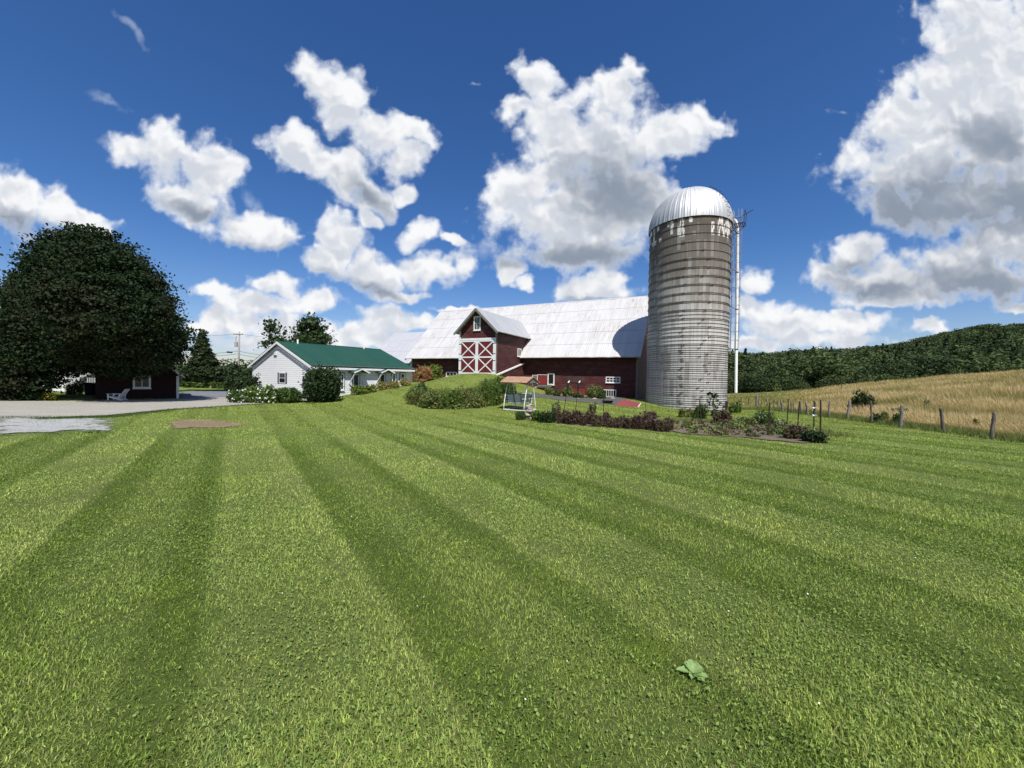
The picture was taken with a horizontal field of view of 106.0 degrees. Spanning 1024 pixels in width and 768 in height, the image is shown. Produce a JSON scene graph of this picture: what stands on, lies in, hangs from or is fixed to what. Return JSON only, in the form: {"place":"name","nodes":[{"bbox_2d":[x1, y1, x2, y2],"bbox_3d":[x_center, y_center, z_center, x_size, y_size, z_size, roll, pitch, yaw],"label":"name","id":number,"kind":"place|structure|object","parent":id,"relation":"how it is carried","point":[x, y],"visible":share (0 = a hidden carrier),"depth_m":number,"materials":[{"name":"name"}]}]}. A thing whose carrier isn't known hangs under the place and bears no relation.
{"place":"outdoors","nodes":[
{"label":"outdoors","id":0,"kind":"place"},
{"bbox_2d":[1,398,186,400],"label":"grass strip","id":1,"kind":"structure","parent":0,"point":[81,399],"depth_m":25.14,"materials":[{"name":"green plant"}]},
{"bbox_2d":[0,397,303,417],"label":"driveway","id":2,"kind":"structure","parent":0,"point":[56,408],"depth_m":20.46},
{"bbox_2d":[107,389,129,399],"bbox_3d":[-25.955,0.717,25.458,1.012,0.789,0.621,1,1,-12],"label":"garden chair","id":3,"kind":"object","parent":2,"relation":"on","point":[122,395],"visible":0.96,"depth_m":25.46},
{"bbox_2d":[0,374,1023,767],"bbox_3d":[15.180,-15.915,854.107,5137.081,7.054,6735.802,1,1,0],"label":"ground","id":4,"kind":"structure","parent":0,"point":[178,708],"depth_m":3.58,"materials":[{"name":"green plant"}]},
{"bbox_2d":[34,391,47,400],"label":"flower clump","id":5,"kind":"object","parent":4,"relation":"on","point":[42,395],"visible":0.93,"depth_m":23.94,"materials":[{"name":"green plant"}]},
{"bbox_2d":[0,292,87,391],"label":"white house","id":6,"kind":"structure","parent":4,"relation":"on","point":[62,389],"depth_m":33.07,"materials":[{"name":"clear wood"}]},
{"bbox_2d":[44,393,59,400],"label":"flower clump","id":7,"kind":"object","parent":4,"relation":"on","point":[52,397],"visible":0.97,"depth_m":24.12,"materials":[{"name":"yellow plant"}]},
{"bbox_2d":[0,418,113,433],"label":"gravel lot","id":8,"kind":"structure","parent":4,"relation":"on","point":[45,426],"depth_m":13.22,"materials":[{"name":"grey gravel"}]},
{"bbox_2d":[0,416,111,435],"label":"verge weeds","id":9,"kind":"object","parent":8,"relation":"on","point":[62,433],"visible":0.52,"depth_m":12.06,"materials":[{"name":"green plant"}]},
{"bbox_2d":[64,378,83,394],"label":"rose bush","id":10,"kind":"object","parent":4,"relation":"on","point":[78,388],"visible":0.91,"depth_m":28.21,"materials":[{"name":"green plant"}]},
{"bbox_2d":[58,395,94,397],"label":"deck","id":11,"kind":"structure","parent":4,"relation":"on","point":[79,396],"depth_m":26.93,"materials":[{"name":"grey wood"}]},
{"bbox_2d":[78,376,94,393],"bbox_3d":[-33.580,0.098,30.519,1.342,1.439,0.100,1,1,0],"label":"lattice porch","id":12,"kind":"object","parent":4,"relation":"on","point":[91,379],"visible":0.23,"depth_m":30.49,"materials":[{"name":"grey wood"}]},
{"bbox_2d":[83,382,94,394],"bbox_3d":[-31.010,0.405,28.484,0.660,1.038,0.640,1,1,0],"label":"waste bin","id":13,"kind":"object","parent":4,"relation":"on","point":[89,387],"visible":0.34,"depth_m":28.21,"materials":[{"name":"black plastic"}]},
{"bbox_2d":[0,221,208,400],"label":"maple tree","id":14,"kind":"object","parent":4,"relation":"on","point":[76,301],"visible":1,"depth_m":22.84,"materials":[{"name":"green plant"}]},
{"bbox_2d":[86,367,184,398],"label":"red shed","id":15,"kind":"structure","parent":4,"relation":"on","point":[165,386],"depth_m":27.52,"materials":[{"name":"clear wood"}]},
{"bbox_2d":[132,376,150,388],"bbox_3d":[-26.383,-0.121,27.502,0.989,0.974,0.110,0,1,-41],"label":"window","id":16,"kind":"structure","parent":15,"relation":"in","point":[142,384],"depth_m":27.55,"materials":[{"name":"white glass"}]},
{"bbox_2d":[0,400,310,419],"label":"verge grass","id":17,"kind":"structure","parent":4,"relation":"on","point":[102,416],"depth_m":16.13,"materials":[{"name":"green plant"}]},
{"bbox_2d":[179,380,194,387],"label":"bush","id":18,"kind":"object","parent":4,"relation":"on","point":[184,384],"visible":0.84,"depth_m":47.23,"materials":[{"name":"green plant"}]},
{"bbox_2d":[191,382,209,387],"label":"bush","id":19,"kind":"object","parent":4,"relation":"on","point":[199,385],"visible":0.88,"depth_m":47.23,"materials":[{"name":"green plant"}]},
{"bbox_2d":[180,391,226,398],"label":"parking lot","id":20,"kind":"structure","parent":4,"relation":"on","point":[200,394],"depth_m":34.52,"materials":[{"name":"grey asphalt"}]},
{"bbox_2d":[178,328,231,382],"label":"conifer tree","id":21,"kind":"object","parent":4,"relation":"on","point":[204,363],"visible":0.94,"depth_m":40.37,"materials":[{"name":"green plant"}]},
{"bbox_2d":[168,419,244,427],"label":"bare soil","id":22,"kind":"structure","parent":4,"relation":"on","point":[190,423],"depth_m":14.57,"materials":[{"name":"brown soil"}]},
{"bbox_2d":[174,358,252,382],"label":"woodland","id":23,"kind":"object","parent":4,"relation":"on","point":[245,365],"visible":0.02,"depth_m":107.76,"materials":[{"name":"green plant"}]},
{"bbox_2d":[209,381,225,388],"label":"bush","id":24,"kind":"object","parent":4,"relation":"on","point":[218,385],"visible":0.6,"depth_m":47.30,"materials":[{"name":"green plant"}]},
{"bbox_2d":[226,361,241,381],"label":"shrub","id":25,"kind":"object","parent":4,"relation":"on","point":[232,367],"visible":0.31,"depth_m":48.19,"materials":[{"name":"green plant"}]},
{"bbox_2d":[226,389,243,402],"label":"hydrangea","id":26,"kind":"object","parent":4,"relation":"on","point":[234,396],"visible":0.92,"depth_m":25.25,"materials":[{"name":"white plant"}]},
{"bbox_2d":[233,332,242,365],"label":"utility pole","id":27,"kind":"object","parent":4,"relation":"on","point":[236,344],"visible":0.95,"depth_m":65.77,"materials":[{"name":"grey wood"}]},
{"bbox_2d":[223,371,261,395],"bbox_3d":[-20.390,0.127,29.196,2.650,2.212,1.936,1,1,0],"label":"evergreen shrub","id":28,"kind":"object","parent":4,"relation":"on","point":[237,382],"visible":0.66,"depth_m":28.79,"materials":[{"name":"green plant"}]},
{"bbox_2d":[241,385,261,402],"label":"hydrangea","id":29,"kind":"object","parent":4,"relation":"on","point":[250,393],"visible":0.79,"depth_m":25.25,"materials":[{"name":"green plant"}]},
{"bbox_2d":[255,384,278,402],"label":"hydrangea","id":30,"kind":"object","parent":4,"relation":"on","point":[266,394],"visible":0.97,"depth_m":25.29,"materials":[{"name":"green plant"}]},
{"bbox_2d":[253,316,286,349],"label":"ash tree","id":31,"kind":"object","parent":4,"relation":"on","point":[270,330],"visible":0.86,"depth_m":54.70,"materials":[{"name":"green plant"}]},
{"bbox_2d":[273,386,305,402],"bbox_3d":[-15.273,0.747,26.217,2.154,1.190,1.991,1,1,0],"label":"bush","id":32,"kind":"object","parent":4,"relation":"on","point":[289,395],"visible":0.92,"depth_m":25.69,"materials":[{"name":"green plant"}]},
{"bbox_2d":[287,311,337,344],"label":"round tree","id":33,"kind":"object","parent":4,"relation":"on","point":[314,334],"visible":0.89,"depth_m":54.13,"materials":[{"name":"green plant"}]},
{"bbox_2d":[298,361,344,402],"bbox_3d":[-13.008,-0.131,26.391,3.105,2.856,2.842,1,1,0],"label":"round bush","id":34,"kind":"object","parent":4,"relation":"on","point":[319,384],"visible":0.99,"depth_m":25.75,"materials":[{"name":"green plant"}]},
{"bbox_2d":[247,339,414,395],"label":"white building","id":35,"kind":"structure","parent":4,"relation":"on","point":[280,364],"depth_m":31.71,"materials":[{"name":"white wood"}]},
{"bbox_2d":[352,373,359,393],"bbox_3d":[-12.723,-0.049,31.455,0.050,1.677,0.735,2,1,34],"label":"door","id":36,"kind":"structure","parent":35,"relation":"in","point":[356,380],"depth_m":31.48,"materials":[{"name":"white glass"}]},
{"bbox_2d":[350,385,368,394],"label":"flower clump","id":37,"kind":"object","parent":4,"relation":"on","point":[360,390],"visible":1,"depth_m":30.11,"materials":[{"name":"green plant"}]},
{"bbox_2d":[365,383,376,392],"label":"flower clump","id":38,"kind":"object","parent":4,"relation":"on","point":[372,388],"visible":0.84,"depth_m":30.98,"materials":[{"name":"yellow plant"}]},
{"bbox_2d":[377,381,389,389],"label":"spirea bush","id":39,"kind":"object","parent":4,"relation":"on","point":[382,385],"visible":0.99,"depth_m":32.34,"materials":[{"name":"pink plant"}]},
{"bbox_2d":[389,380,399,388],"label":"spirea bush","id":40,"kind":"object","parent":4,"relation":"on","point":[394,384],"visible":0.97,"depth_m":32.37,"materials":[{"name":"green plant"}]},
{"bbox_2d":[378,332,424,381],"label":"hay barn","id":41,"kind":"structure","parent":4,"relation":"on","point":[399,346],"depth_m":67.95,"materials":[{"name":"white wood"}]},
{"bbox_2d":[400,378,410,385],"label":"spirea bush","id":42,"kind":"object","parent":4,"relation":"on","point":[404,382],"visible":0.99,"depth_m":33.95,"materials":[{"name":"green plant"}]},
{"bbox_2d":[403,387,425,404],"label":"weed clump","id":43,"kind":"object","parent":4,"relation":"on","point":[412,396],"visible":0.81,"depth_m":24.64,"materials":[{"name":"green plant"}]},
{"bbox_2d":[412,365,432,382],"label":"smoke bush","id":44,"kind":"object","parent":4,"relation":"on","point":[422,374],"visible":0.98,"depth_m":38.78,"materials":[{"name":"orange plant"}]},
{"bbox_2d":[418,390,441,407],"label":"weed clump","id":45,"kind":"object","parent":4,"relation":"on","point":[427,399],"visible":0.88,"depth_m":23.28,"materials":[{"name":"green plant"}]},
{"bbox_2d":[429,364,442,379],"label":"smoke bush","id":46,"kind":"object","parent":4,"relation":"on","point":[437,372],"visible":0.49,"depth_m":39.71,"materials":[{"name":"green plant"}]},
{"bbox_2d":[438,388,462,408],"bbox_3d":[-3.799,0.846,23.635,1.553,1.383,1.439,1,1,0],"label":"weed clump","id":47,"kind":"object","parent":4,"relation":"on","point":[454,397],"visible":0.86,"depth_m":23.27,"materials":[{"name":"green plant"}]},
{"bbox_2d":[413,385,506,409],"bbox_3d":[-2.714,0.817,26.852,8.670,1.441,6.668,1,1,-23],"label":"weed cover","id":48,"kind":"object","parent":4,"relation":"on","point":[416,403],"visible":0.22,"depth_m":23.91,"materials":[{"name":"green plant"}]},
{"bbox_2d":[460,390,483,407],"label":"weed clump","id":49,"kind":"object","parent":4,"relation":"on","point":[468,395],"visible":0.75,"depth_m":23.70,"materials":[{"name":"green plant"}]},
{"bbox_2d":[473,379,501,405],"bbox_3d":[-1.612,0.517,25.034,1.850,1.809,1.515,1,1,-17],"label":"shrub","id":50,"kind":"object","parent":4,"relation":"on","point":[490,392],"visible":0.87,"depth_m":24.70,"materials":[{"name":"green plant"}]},
{"bbox_2d":[498,383,516,400],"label":"weed clump","id":51,"kind":"object","parent":4,"relation":"on","point":[503,386],"visible":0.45,"depth_m":26.63,"materials":[{"name":"green plant"}]},
{"bbox_2d":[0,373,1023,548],"bbox_3d":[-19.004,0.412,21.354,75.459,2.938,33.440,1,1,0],"label":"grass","id":52,"kind":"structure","parent":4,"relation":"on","point":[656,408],"depth_m":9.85,"materials":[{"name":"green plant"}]},
{"bbox_2d":[500,376,539,410],"bbox_3d":[0.470,0.555,22.965,1.840,1.994,1.627,2,1,33],"label":"garden swing","id":53,"kind":"object","parent":4,"relation":"on","point":[515,399],"visible":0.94,"depth_m":22.66,"materials":[{"name":"beige wood"}]},
{"bbox_2d":[515,411,527,419],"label":"grass tuft","id":54,"kind":"object","parent":4,"relation":"on","point":[519,415],"visible":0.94,"depth_m":18.16,"materials":[{"name":"green plant"}]},
{"bbox_2d":[405,296,647,398],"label":"barn","id":55,"kind":"structure","parent":4,"relation":"on","point":[585,343],"depth_m":42.89,"materials":[{"name":"white metal"}]},
{"bbox_2d":[458,340,476,373],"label":"barn door","id":56,"kind":"structure","parent":55,"relation":"in","point":[468,349],"depth_m":40.61,"materials":[{"name":"wood"}]},
{"bbox_2d":[473,316,480,330],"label":"gable window","id":57,"kind":"structure","parent":55,"relation":"in","point":[477,319],"depth_m":40.10,"materials":[{"name":"white paint"}]},
{"bbox_2d":[476,340,494,373],"bbox_3d":[-2.666,-2.764,39.627,2.236,3.506,0.095,2,1,27],"label":"barn door","id":58,"kind":"structure","parent":55,"relation":"in","point":[485,348],"depth_m":39.66,"materials":[{"name":"wood"}]},
{"bbox_2d":[547,373,554,385],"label":"window","id":59,"kind":"structure","parent":55,"relation":"in","point":[551,376],"depth_m":43.16,"materials":[{"name":"white paint"}]},
{"bbox_2d":[604,389,615,396],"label":"window","id":60,"kind":"structure","parent":55,"relation":"in","point":[609,393],"depth_m":40.19,"materials":[{"name":"white glass"}]},
{"bbox_2d":[606,377,619,382],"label":"window","id":61,"kind":"structure","parent":55,"relation":"in","point":[608,379],"depth_m":40.04,"materials":[{"name":"white glass"}]},
{"bbox_2d":[525,403,532,419],"bbox_3d":[0.835,1.339,18.532,0.507,0.811,0.417,1,1,0],"label":"stone cairn","id":62,"kind":"object","parent":4,"relation":"on","point":[529,407],"visible":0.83,"depth_m":18.42,"materials":[{"name":"white stone"}]},
{"bbox_2d":[529,410,544,420],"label":"garden plant","id":63,"kind":"object","parent":4,"relation":"on","point":[533,415],"visible":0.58,"depth_m":17.82,"materials":[{"name":"green plant"}]},
{"bbox_2d":[528,392,627,404],"bbox_3d":[7.107,1.159,37.908,8.342,0.775,17.338,1,1,19],"label":"mulch strip","id":64,"kind":"object","parent":4,"relation":"on","point":[597,400],"visible":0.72,"depth_m":34.63,"materials":[{"name":"stone"}]},
{"bbox_2d":[562,386,573,396],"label":"foundation plant","id":65,"kind":"object","parent":64,"relation":"on","point":[570,391],"visible":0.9,"depth_m":38.65,"materials":[{"name":"green plant"}]},
{"bbox_2d":[586,385,602,397],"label":"foundation plant","id":66,"kind":"object","parent":64,"relation":"on","point":[591,392],"visible":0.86,"depth_m":36.88,"materials":[{"name":"green plant"}]},
{"bbox_2d":[588,401,597,413],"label":"garden plant","id":67,"kind":"object","parent":4,"relation":"on","point":[592,407],"visible":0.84,"depth_m":19.85,"materials":[{"name":"green plant"}]},
{"bbox_2d":[615,399,640,406],"bbox_3d":[9.406,1.553,30.817,1.616,0.328,6.700,1,1,21],"label":"red board","id":68,"kind":"object","parent":4,"relation":"on","point":[626,403],"visible":0.82,"depth_m":30.62,"materials":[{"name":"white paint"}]},
{"bbox_2d":[677,406,693,417],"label":"garden plant","id":69,"kind":"object","parent":4,"relation":"on","point":[681,412],"visible":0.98,"depth_m":20.12,"materials":[{"name":"green plant"}]},
{"bbox_2d":[555,419,821,442],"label":"garden soil","id":70,"kind":"structure","parent":4,"relation":"on","point":[765,437],"depth_m":14.26,"materials":[{"name":"brown soil"}]},
{"bbox_2d":[545,410,552,422],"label":"purple plant","id":71,"kind":"object","parent":70,"relation":"on","point":[548,418],"visible":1,"depth_m":17.07,"materials":[{"name":"green plant"}]},
{"bbox_2d":[555,412,564,423],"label":"purple plant","id":72,"kind":"object","parent":70,"relation":"on","point":[560,419],"visible":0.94,"depth_m":16.84,"materials":[{"name":"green plant"}]},
{"bbox_2d":[563,409,571,424],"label":"purple plant","id":73,"kind":"object","parent":70,"relation":"on","point":[566,416],"visible":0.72,"depth_m":16.61,"materials":[{"name":"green plant"}]},
{"bbox_2d":[568,410,576,424],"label":"purple plant","id":74,"kind":"object","parent":70,"relation":"on","point":[573,419],"visible":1,"depth_m":16.44,"materials":[{"name":"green plant"}]},
{"bbox_2d":[579,414,588,425],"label":"purple plant","id":75,"kind":"object","parent":70,"relation":"on","point":[583,420],"visible":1,"depth_m":16.22,"materials":[{"name":"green plant"}]},
{"bbox_2d":[595,415,603,426],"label":"purple plant","id":76,"kind":"object","parent":70,"relation":"on","point":[600,423],"visible":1,"depth_m":15.90,"materials":[{"name":"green plant"}]},
{"bbox_2d":[604,417,615,427],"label":"purple plant","id":77,"kind":"object","parent":70,"relation":"on","point":[611,423],"visible":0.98,"depth_m":15.63,"materials":[{"name":"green plant"}]},
{"bbox_2d":[614,416,624,427],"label":"purple plant","id":78,"kind":"object","parent":70,"relation":"on","point":[619,424],"visible":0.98,"depth_m":15.48,"materials":[{"name":"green plant"}]},
{"bbox_2d":[622,415,631,428],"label":"purple plant","id":79,"kind":"object","parent":70,"relation":"on","point":[627,424],"visible":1,"depth_m":15.35,"materials":[{"name":"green plant"}]},
{"bbox_2d":[628,414,639,428],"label":"purple plant","id":80,"kind":"object","parent":70,"relation":"on","point":[633,421],"visible":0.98,"depth_m":15.29,"materials":[{"name":"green plant"}]},
{"bbox_2d":[635,413,642,428],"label":"purple plant","id":81,"kind":"object","parent":70,"relation":"on","point":[638,419],"visible":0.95,"depth_m":15.23,"materials":[{"name":"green plant"}]},
{"bbox_2d":[644,417,653,430],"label":"purple plant","id":82,"kind":"object","parent":70,"relation":"on","point":[651,419],"visible":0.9,"depth_m":14.96,"materials":[{"name":"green plant"}]},
{"bbox_2d":[642,410,658,418],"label":"garden plant","id":83,"kind":"object","parent":70,"relation":"on","point":[652,414],"visible":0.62,"depth_m":18.88,"materials":[{"name":"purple plant"}]},
{"bbox_2d":[663,417,673,431],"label":"purple plant","id":84,"kind":"object","parent":70,"relation":"on","point":[667,423],"visible":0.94,"depth_m":14.62,"materials":[{"name":"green plant"}]},
{"bbox_2d":[708,408,735,422],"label":"garden plant","id":85,"kind":"object","parent":70,"relation":"on","point":[724,414],"visible":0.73,"depth_m":17.29,"materials":[{"name":"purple plant"}]},
{"bbox_2d":[735,416,756,424],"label":"garden plant","id":86,"kind":"object","parent":70,"relation":"on","point":[745,419],"visible":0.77,"depth_m":17.14,"materials":[{"name":"green plant"}]},
{"bbox_2d":[655,416,865,440],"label":"garden weeds","id":87,"kind":"object","parent":70,"relation":"on","point":[831,432],"visible":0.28,"depth_m":16.22,"materials":[{"name":"green plant"}]},
{"bbox_2d":[749,410,779,425],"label":"garden plant","id":88,"kind":"object","parent":70,"relation":"on","point":[760,418],"visible":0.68,"depth_m":17.26,"materials":[{"name":"green plant"}]},
{"bbox_2d":[774,418,791,425],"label":"garden plant","id":89,"kind":"object","parent":70,"relation":"on","point":[783,422],"visible":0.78,"depth_m":16.70,"materials":[{"name":"green plant"}]},
{"bbox_2d":[781,423,804,438],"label":"garden plant","id":90,"kind":"object","parent":70,"relation":"on","point":[791,430],"visible":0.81,"depth_m":13.26,"materials":[{"name":"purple plant"}]},
{"bbox_2d":[799,429,831,443],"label":"garden plant","id":91,"kind":"object","parent":70,"relation":"on","point":[819,437],"visible":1,"depth_m":12.57,"materials":[{"name":"green plant"}]},
{"bbox_2d":[676,659,708,683],"bbox_3d":[1.221,1.925,2.586,0.156,0.048,0.166,0,1,-35],"label":"dock weed","id":92,"kind":"object","parent":4,"relation":"on","point":[695,668],"visible":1,"depth_m":2.60,"materials":[{"name":"green plant"}]},
{"bbox_2d":[646,186,752,410],"bbox_3d":[16.022,-7.126,34.162,7.821,19.870,6.830,1,1,0],"label":"silo","id":93,"kind":"object","parent":4,"relation":"on","point":[690,231],"visible":0.94,"depth_m":31.42,"materials":[{"name":"metal"}]},
{"bbox_2d":[691,404,708,419],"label":"garden plant","id":94,"kind":"object","parent":4,"relation":"on","point":[696,412],"visible":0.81,"depth_m":19.31,"materials":[{"name":"green plant"}]},
{"bbox_2d":[704,392,725,415],"bbox_3d":[11.224,1.015,21.491,1.292,1.634,0.957,0,1,-27],"label":"hollyhock","id":95,"kind":"object","parent":4,"relation":"on","point":[714,396],"visible":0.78,"depth_m":21.41,"materials":[{"name":"green plant"}]},
{"bbox_2d":[727,400,743,412],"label":"garden plant","id":96,"kind":"object","parent":4,"relation":"on","point":[734,407],"visible":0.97,"depth_m":24.34,"materials":[{"name":"green plant"}]},
{"bbox_2d":[727,387,843,413],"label":"meadow grass","id":97,"kind":"structure","parent":4,"relation":"on","point":[777,395],"depth_m":45.65,"materials":[{"name":"plant"}]},
{"bbox_2d":[847,389,876,408],"bbox_3d":[22.194,1.016,24.386,1.400,1.570,1.191,1,1,0],"label":"field shrub","id":98,"kind":"object","parent":4,"relation":"on","point":[857,400],"visible":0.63,"depth_m":24.20,"materials":[{"name":"green plant"}]},
{"bbox_2d":[727,406,1023,442],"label":"fence","id":99,"kind":"object","parent":4,"relation":"on","point":[1011,437],"visible":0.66,"depth_m":17.26,"materials":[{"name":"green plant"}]},
{"bbox_2d":[869,412,882,422],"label":"field shrub","id":100,"kind":"object","parent":4,"relation":"on","point":[876,417],"visible":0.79,"depth_m":19.13,"materials":[{"name":"green plant"}]},
{"bbox_2d":[775,368,1023,435],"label":"hay","id":101,"kind":"object","parent":4,"relation":"on","point":[963,401],"visible":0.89,"depth_m":25.79},
{"bbox_2d":[898,405,903,427],"bbox_3d":[17.509,1.578,17.367,0.195,1.290,0.152,1,1,0],"label":"fence post","id":102,"kind":"object","parent":4,"relation":"on","point":[900,423],"visible":0.83,"depth_m":17.31,"materials":[{"name":"grey wood"}]},
{"bbox_2d":[939,408,945,432],"bbox_3d":[17.628,1.611,15.808,0.290,1.289,0.136,1,1,0],"label":"fence post","id":103,"kind":"object","parent":4,"relation":"on","point":[942,424],"visible":0.83,"depth_m":15.77,"materials":[{"name":"grey wood"}]},
{"bbox_2d":[989,412,996,438],"bbox_3d":[17.732,1.654,14.226,0.194,1.265,0.142,1,1,0],"label":"fence post","id":104,"kind":"object","parent":4,"relation":"on","point":[993,424],"visible":0.83,"depth_m":14.19,"materials":[{"name":"grey wood"}]},
{"bbox_2d":[0,0,1023,366],"label":"sky","id":105,"kind":"structure","parent":0,"point":[376,169],"materials":[{"name":"blue"}]},
{"bbox_3d":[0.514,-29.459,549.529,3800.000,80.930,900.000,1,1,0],"label":"hills","id":106,"kind":"structure","parent":0,"visible":0},
{"bbox_2d":[727,323,1023,393],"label":"forest","id":107,"kind":"object","parent":106,"relation":"on","point":[980,348],"visible":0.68,"depth_m":118.57,"materials":[{"name":"green plant"}]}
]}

